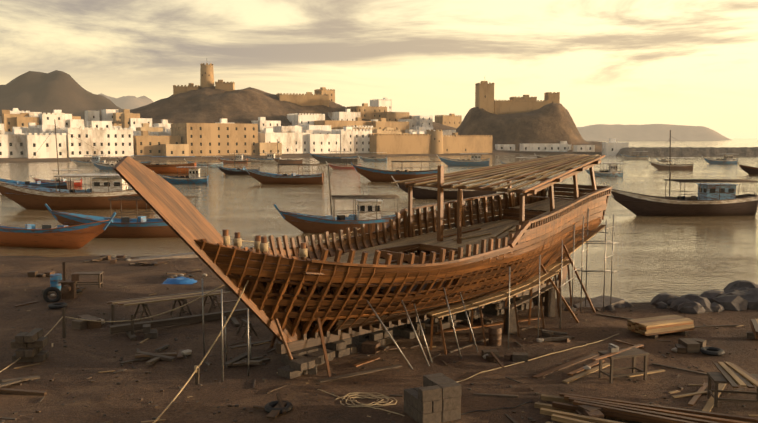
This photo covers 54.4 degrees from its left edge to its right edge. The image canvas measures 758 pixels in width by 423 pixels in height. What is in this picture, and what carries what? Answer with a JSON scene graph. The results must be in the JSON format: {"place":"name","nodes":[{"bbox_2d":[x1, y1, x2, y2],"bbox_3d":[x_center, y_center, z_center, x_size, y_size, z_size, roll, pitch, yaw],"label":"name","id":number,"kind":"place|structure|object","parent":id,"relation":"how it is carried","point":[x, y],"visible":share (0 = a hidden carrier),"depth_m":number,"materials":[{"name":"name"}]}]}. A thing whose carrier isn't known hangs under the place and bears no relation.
{"place":"outdoors","nodes":[
{"label":"outdoors","id":0,"kind":"place"},
{"bbox_2d":[0,70,122,118],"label":"mountain ridge","id":1,"kind":"structure","parent":0,"point":[56,78],"depth_m":1041.18,"materials":[{"name":"brown stone"}]},
{"bbox_2d":[98,93,152,109],"bbox_3d":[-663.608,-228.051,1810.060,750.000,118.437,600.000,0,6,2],"label":"mountain ridge","id":2,"kind":"structure","parent":0,"point":[143,100],"depth_m":1746.24,"materials":[{"name":"brown stone"}]},
{"bbox_2d":[0,86,605,162],"bbox_3d":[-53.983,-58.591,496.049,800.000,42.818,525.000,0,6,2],"label":"shore terrain","id":3,"kind":"structure","parent":0,"point":[551,123],"depth_m":417.32,"materials":[{"name":"brown stone"}]},
{"bbox_2d":[0,63,559,158],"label":"town buildings","id":4,"kind":"structure","parent":3,"relation":"on","point":[126,132],"depth_m":348.33,"materials":[{"name":"white paint"}]},
{"bbox_2d":[616,147,757,155],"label":"breakwater rocks","id":5,"kind":"object","parent":3,"relation":"on","point":[706,151],"depth_m":349.20,"materials":[{"name":"grey stone"}]},
{"bbox_2d":[0,255,757,422],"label":"yard ground","id":6,"kind":"structure","parent":0,"point":[210,395],"depth_m":26.76,"materials":[{"name":"brown soil"}]},
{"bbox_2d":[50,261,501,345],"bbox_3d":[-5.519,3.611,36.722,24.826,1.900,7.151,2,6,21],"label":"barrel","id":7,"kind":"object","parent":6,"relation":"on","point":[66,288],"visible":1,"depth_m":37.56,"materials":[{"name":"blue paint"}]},
{"bbox_2d":[10,287,555,422],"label":"stone blocks","id":8,"kind":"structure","parent":6,"relation":"on","point":[436,398],"depth_m":26.74,"materials":[{"name":"stone"}]},
{"bbox_2d":[113,154,611,353],"bbox_3d":[1.591,1.041,30.698,25.654,7.104,7.700,-5,8,-43],"label":"dhow framing","id":9,"kind":"object","parent":8,"relation":"on","point":[179,214],"visible":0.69,"depth_m":30.11,"materials":[{"name":"brown wood"}]},
{"bbox_2d":[194,192,606,337],"bbox_3d":[2.095,1.992,31.266,22.509,4.378,7.046,-5,8,-43],"label":"dhow planking","id":10,"kind":"object","parent":9,"relation":"on","point":[240,260],"visible":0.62,"depth_m":27.57,"materials":[{"name":"brown wood"}]},
{"bbox_2d":[0,228,618,422],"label":"ropes","id":11,"kind":"object","parent":6,"relation":"on","point":[353,394],"visible":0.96,"depth_m":24.47,"materials":[{"name":"beige fabric"}]},
{"bbox_2d":[0,255,724,418],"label":"shipyard clutter","id":12,"kind":"object","parent":6,"relation":"on","point":[682,346],"visible":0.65,"depth_m":28.06,"materials":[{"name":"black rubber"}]},
{"bbox_2d":[131,246,624,306],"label":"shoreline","id":13,"kind":"structure","parent":6,"relation":"on","point":[597,301],"depth_m":37.61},
{"bbox_2d":[0,257,757,422],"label":"yard debris","id":14,"kind":"object","parent":6,"relation":"on","point":[508,416],"visible":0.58,"depth_m":25.13,"materials":[{"name":"brown wood"}]},
{"bbox_2d":[15,224,757,422],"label":"timber planks","id":15,"kind":"object","parent":6,"relation":"on","point":[559,409],"visible":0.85,"depth_m":26.65,"materials":[{"name":"brown wood"}]},
{"bbox_2d":[202,208,618,381],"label":"support props","id":16,"kind":"object","parent":6,"relation":"on","point":[612,348],"visible":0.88,"depth_m":28.35,"materials":[{"name":"brown wood"}]},
{"bbox_2d":[461,402,534,414],"bbox_3d":[3.304,5.957,22.103,3.431,0.103,0.217,-3,6,-26],"label":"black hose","id":17,"kind":"object","parent":6,"relation":"on","point":[497,408],"visible":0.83,"depth_m":22.18,"materials":[{"name":"black rubber"}]},
{"bbox_2d":[564,280,757,313],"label":"shore rocks","id":18,"kind":"object","parent":6,"relation":"on","point":[739,295],"visible":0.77,"depth_m":35.61,"materials":[{"name":"grey stone"}]},
{"bbox_2d":[0,138,757,302],"bbox_3d":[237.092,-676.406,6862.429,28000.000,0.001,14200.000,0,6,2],"label":"sea water","id":19,"kind":"structure","parent":0,"point":[654,256],"depth_m":81.33,"materials":[{"name":"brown liquid"}]},
{"bbox_2d":[0,178,72,189],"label":"boat","id":20,"kind":"object","parent":19,"relation":"on","point":[51,185],"visible":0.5,"depth_m":110.38,"materials":[{"name":"blue paint"}]},
{"bbox_2d":[30,170,81,185],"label":"red boat","id":21,"kind":"object","parent":19,"relation":"on","point":[77,182],"visible":0.46,"depth_m":129.37,"materials":[{"name":"paint"}]},
{"bbox_2d":[0,212,115,248],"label":"boat","id":22,"kind":"object","parent":19,"relation":"on","point":[65,236],"visible":0.96,"depth_m":56.44,"materials":[{"name":"paint"}]},
{"bbox_2d":[0,119,150,209],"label":"boat","id":23,"kind":"object","parent":19,"relation":"on","point":[101,191],"visible":0.79,"depth_m":87.66,"materials":[{"name":"brown paint"}]},
{"bbox_2d":[69,155,105,164],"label":"boat","id":24,"kind":"object","parent":19,"relation":"on","point":[96,158],"depth_m":228.79,"materials":[{"name":"white paint"}]},
{"bbox_2d":[90,157,122,169],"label":"boat","id":25,"kind":"object","parent":19,"relation":"on","point":[101,166],"depth_m":197.00,"materials":[{"name":"paint"}]},
{"bbox_2d":[45,196,197,237],"bbox_3d":[-22.155,0.705,63.579,13.051,3.901,3.262,0,6,-2],"label":"blue boat","id":26,"kind":"object","parent":19,"relation":"on","point":[138,227],"visible":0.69,"depth_m":62.84,"materials":[{"name":"paint"}]},
{"bbox_2d":[117,155,151,163],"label":"boat","id":27,"kind":"object","parent":19,"relation":"on","point":[148,162],"depth_m":228.22,"materials":[{"name":"grey paint"}]},
{"bbox_2d":[117,156,195,173],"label":"boat","id":28,"kind":"object","parent":19,"relation":"on","point":[163,168],"visible":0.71,"depth_m":177.03,"materials":[{"name":"brown wood"}]},
{"bbox_2d":[153,167,208,183],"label":"boat","id":29,"kind":"object","parent":19,"relation":"in","point":[193,177],"visible":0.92,"depth_m":138.01,"materials":[{"name":"blue paint"}]},
{"bbox_2d":[184,156,222,166],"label":"boat","id":30,"kind":"object","parent":19,"relation":"on","point":[207,164],"depth_m":214.38,"materials":[{"name":"grey paint"}]},
{"bbox_2d":[216,154,247,162],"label":"boat","id":31,"kind":"object","parent":19,"relation":"on","point":[239,157],"depth_m":247.19,"materials":[{"name":"white paint"}]},
{"bbox_2d":[216,152,259,174],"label":"boat","id":32,"kind":"object","parent":19,"relation":"on","point":[234,171],"visible":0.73,"depth_m":171.74,"materials":[{"name":"blue paint"}]},
{"bbox_2d":[243,153,280,162],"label":"white boat","id":33,"kind":"object","parent":19,"relation":"on","point":[269,159],"depth_m":252.22,"materials":[{"name":"paint"}]},
{"bbox_2d":[244,139,323,184],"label":"boat","id":34,"kind":"object","parent":19,"relation":"on","point":[282,178],"visible":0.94,"depth_m":135.32,"materials":[{"name":"blue paint"}]},
{"bbox_2d":[272,157,302,163],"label":"boat","id":35,"kind":"object","parent":19,"relation":"on","point":[285,161],"depth_m":246.62,"materials":[{"name":"brown wood"}]},
{"bbox_2d":[309,151,357,161],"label":"boat","id":36,"kind":"object","parent":19,"relation":"on","point":[320,158],"depth_m":256.96,"materials":[{"name":"blue paint"}]},
{"bbox_2d":[274,165,400,232],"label":"boat","id":37,"kind":"object","parent":19,"relation":"on","point":[369,209],"visible":0.81,"depth_m":66.05,"materials":[{"name":"blue paint"}]},
{"bbox_2d":[326,158,359,168],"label":"boat","id":38,"kind":"object","parent":19,"relation":"on","point":[340,166],"depth_m":201.55,"materials":[{"name":"red paint"}]},
{"bbox_2d":[357,152,386,160],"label":"boat","id":39,"kind":"object","parent":19,"relation":"on","point":[371,158],"depth_m":269.75,"materials":[{"name":"grey paint"}]},
{"bbox_2d":[350,161,441,181],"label":"boat","id":40,"kind":"object","parent":19,"relation":"on","point":[374,175],"visible":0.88,"depth_m":143.04,"materials":[{"name":"blue paint"}]},
{"bbox_2d":[391,176,496,198],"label":"boat","id":41,"kind":"object","parent":19,"relation":"on","point":[419,192],"visible":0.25,"depth_m":102.80,"materials":[{"name":"white paint"}]},
{"bbox_2d":[437,153,488,165],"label":"blue boat","id":42,"kind":"object","parent":19,"relation":"on","point":[475,160],"depth_m":224.29,"materials":[{"name":"paint"}]},
{"bbox_2d":[585,163,623,175],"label":"boat","id":43,"kind":"object","parent":19,"relation":"on","point":[613,169],"visible":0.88,"depth_m":163.65,"materials":[{"name":"grey paint"}]},
{"bbox_2d":[619,151,647,158],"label":"boat","id":44,"kind":"object","parent":19,"relation":"on","point":[634,157],"depth_m":294.50,"materials":[{"name":"white paint"}]},
{"bbox_2d":[656,158,671,161],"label":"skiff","id":45,"kind":"object","parent":19,"relation":"on","point":[663,160],"depth_m":266.26,"materials":[{"name":"white paint"}]},
{"bbox_2d":[648,157,693,169],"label":"boat","id":46,"kind":"object","parent":19,"relation":"on","point":[658,166],"depth_m":198.45,"materials":[{"name":"white paint"}]},
{"bbox_2d":[603,130,757,215],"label":"boat","id":47,"kind":"object","parent":19,"relation":"on","point":[717,197],"visible":0.98,"depth_m":80.24,"materials":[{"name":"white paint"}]},
{"bbox_2d":[702,154,737,163],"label":"boat","id":48,"kind":"object","parent":19,"relation":"on","point":[728,159],"depth_m":241.74,"materials":[{"name":"grey paint"}]},
{"bbox_2d":[737,162,757,173],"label":"boat","id":49,"kind":"object","parent":19,"relation":"on","point":[750,170],"visible":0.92,"depth_m":172.51,"materials":[{"name":"brown wood"}]},
{"bbox_2d":[0,72,757,145],"bbox_3d":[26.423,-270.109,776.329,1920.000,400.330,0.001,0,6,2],"label":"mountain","id":50,"kind":"structure","parent":0,"point":[152,101],"depth_m":802.26,"materials":[{"name":"brown stone"}]},
{"bbox_2d":[0,0,757,137],"label":"sky","id":51,"kind":"structure","parent":0,"point":[610,62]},
{"bbox_2d":[497,151,601,154],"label":"quay wall","id":52,"kind":"structure","parent":0,"point":[557,152],"depth_m":387.31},
{"bbox_2d":[495,138,628,155],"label":"waterfront buildings","id":53,"kind":"structure","parent":52,"relation":"on","point":[612,147],"depth_m":400.18,"materials":[{"name":"white paint"}]},
{"bbox_2d":[577,124,730,139],"bbox_3d":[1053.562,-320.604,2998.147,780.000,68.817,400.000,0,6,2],"label":"headland terrain","id":54,"kind":"structure","parent":0,"point":[608,132],"depth_m":2876.63,"materials":[{"name":"brown stone"}]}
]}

